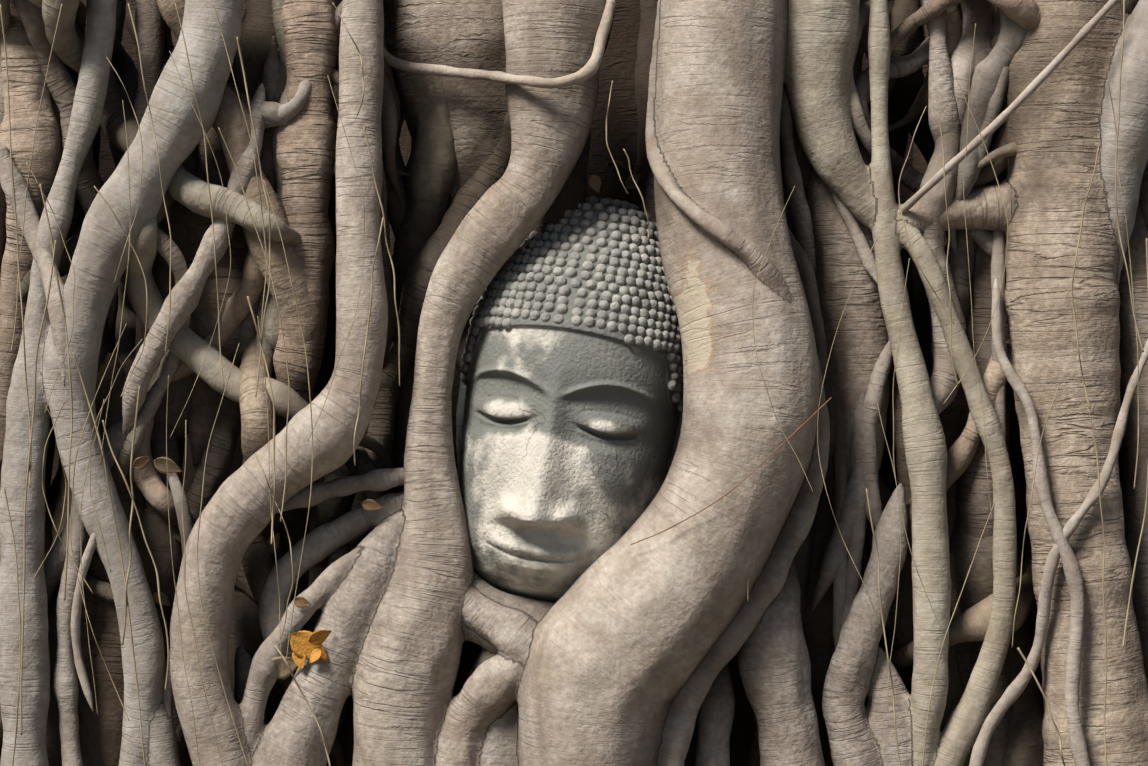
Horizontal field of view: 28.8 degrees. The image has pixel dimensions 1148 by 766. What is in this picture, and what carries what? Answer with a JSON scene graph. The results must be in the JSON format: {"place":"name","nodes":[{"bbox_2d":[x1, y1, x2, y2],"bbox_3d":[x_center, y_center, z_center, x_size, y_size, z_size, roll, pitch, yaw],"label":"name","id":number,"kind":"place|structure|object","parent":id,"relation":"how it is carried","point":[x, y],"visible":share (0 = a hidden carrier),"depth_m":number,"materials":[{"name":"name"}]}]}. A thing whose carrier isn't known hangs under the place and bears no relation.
{"place":"outdoors","nodes":[
{"label":"outdoors","id":0,"kind":"place"},
{"label":"ground","id":1,"kind":"structure","parent":0,"visible":0},
{"bbox_2d":[0,0,1043,765],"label":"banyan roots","id":2,"kind":"object","parent":1,"relation":"on","point":[420,232],"visible":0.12,"depth_m":2.52,"materials":[{"name":"brown plant"}]},
{"bbox_2d":[0,0,1147,765],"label":"thin roots","id":3,"kind":"object","parent":2,"relation":"attached to","point":[838,570],"visible":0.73,"depth_m":2.46,"materials":[{"name":"brown plant"}]},
{"bbox_2d":[154,457,181,473],"bbox_3d":[-0.447,0.090,2.454,0.031,0.019,0.010,0,0,-2],"label":"dry leaf","id":4,"kind":"object","parent":3,"relation":"on","point":[164,466],"visible":1,"depth_m":2.46,"materials":[{"name":"brown plant"}]},
{"bbox_2d":[0,0,1147,765],"bbox_3d":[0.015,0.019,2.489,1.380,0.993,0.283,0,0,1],"label":"tree roots","id":5,"kind":"object","parent":2,"relation":"attached to","point":[622,650],"visible":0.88,"depth_m":2.43,"materials":[{"name":"brown plant"}]},
{"bbox_2d":[133,456,150,469],"bbox_3d":[-0.480,0.089,2.480,0.020,0.015,0.004,0,0,-21],"label":"dry leaf","id":6,"kind":"object","parent":5,"relation":"attached to","point":[140,463],"visible":1,"depth_m":2.48,"materials":[{"name":"brown plant"}]},
{"bbox_2d":[154,592,169,605],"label":"dry leaf","id":7,"kind":"object","parent":5,"relation":"on","point":[164,600],"visible":0.88,"depth_m":2.50,"materials":[{"name":"brown plant"}]},
{"bbox_2d":[266,532,279,553],"bbox_3d":[-0.339,0.180,2.506,0.018,0.024,0.005,0,0,-22],"label":"dry leaf","id":8,"kind":"object","parent":5,"relation":"on","point":[277,541],"visible":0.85,"depth_m":2.51,"materials":[{"name":"brown plant"}]},
{"bbox_2d":[272,656,296,678],"bbox_3d":[-0.317,0.311,2.437,0.040,0.026,0.010,0,0,6],"label":"dry leaf","id":9,"kind":"object","parent":5,"relation":"attached to","point":[290,661],"visible":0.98,"depth_m":2.44,"materials":[{"name":"brown plant"}]},
{"bbox_2d":[292,653,305,669],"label":"orange leaf","id":10,"kind":"object","parent":5,"relation":"on","point":[299,662],"visible":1,"depth_m":2.43,"materials":[{"name":"orange plant"}]},
{"bbox_2d":[293,596,310,607],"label":"dry leaf","id":11,"kind":"object","parent":5,"relation":"attached to","point":[300,601],"visible":0.94,"depth_m":2.43,"materials":[{"name":"brown plant"}]},
{"bbox_2d":[290,630,328,660],"bbox_3d":[-0.287,0.285,2.425,0.042,0.034,0.007,0,0,-2],"label":"orange leaf","id":12,"kind":"object","parent":5,"relation":"on","point":[301,645],"visible":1,"depth_m":2.43,"materials":[{"name":"orange plant"}]},
{"bbox_2d":[309,649,320,662],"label":"orange leaf","id":13,"kind":"object","parent":5,"relation":"attached to","point":[315,655],"visible":1,"depth_m":2.42,"materials":[{"name":"orange plant"}]},
{"bbox_2d":[308,630,331,644],"bbox_3d":[-0.275,0.276,2.421,0.025,0.017,0.006,0,0,-22],"label":"orange leaf","id":14,"kind":"object","parent":5,"relation":"attached to","point":[318,637],"visible":1,"depth_m":2.42,"materials":[{"name":"orange plant"}]},
{"bbox_2d":[362,499,381,511],"bbox_3d":[-0.221,0.134,2.437,0.023,0.015,0.002,10,17,-4],"label":"dry leaf","id":15,"kind":"object","parent":5,"relation":"on","point":[369,505],"visible":0.94,"depth_m":2.44,"materials":[{"name":"brown plant"}]},
{"bbox_2d":[456,196,683,600],"bbox_3d":[-0.002,0.025,2.516,0.267,0.486,0.286,8,-3,10],"label":"buddha head","id":16,"kind":"object","parent":5,"relation":"in","point":[569,413],"visible":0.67,"depth_m":2.42},
{"bbox_2d":[0,0,1147,765],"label":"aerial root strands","id":17,"kind":"object","parent":5,"relation":"hanging from","point":[260,336],"visible":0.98,"depth_m":2.35},
{"bbox_2d":[589,174,600,192],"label":"dry leaf","id":18,"kind":"object","parent":2,"relation":"attached to","point":[595,182],"visible":1,"depth_m":2.52,"materials":[{"name":"brown plant"}]},
{"bbox_2d":[607,160,626,169],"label":"dry leaf","id":19,"kind":"object","parent":2,"relation":"on","point":[619,163],"visible":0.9,"depth_m":2.88,"materials":[{"name":"brown plant"}]},
{"bbox_2d":[625,173,641,189],"bbox_3d":[0.073,-0.244,2.700,0.022,0.020,0.006,0,0,18],"label":"dry leaf","id":20,"kind":"object","parent":2,"relation":"attached to","point":[630,184],"visible":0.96,"depth_m":2.70,"materials":[{"name":"brown plant"}]}
]}

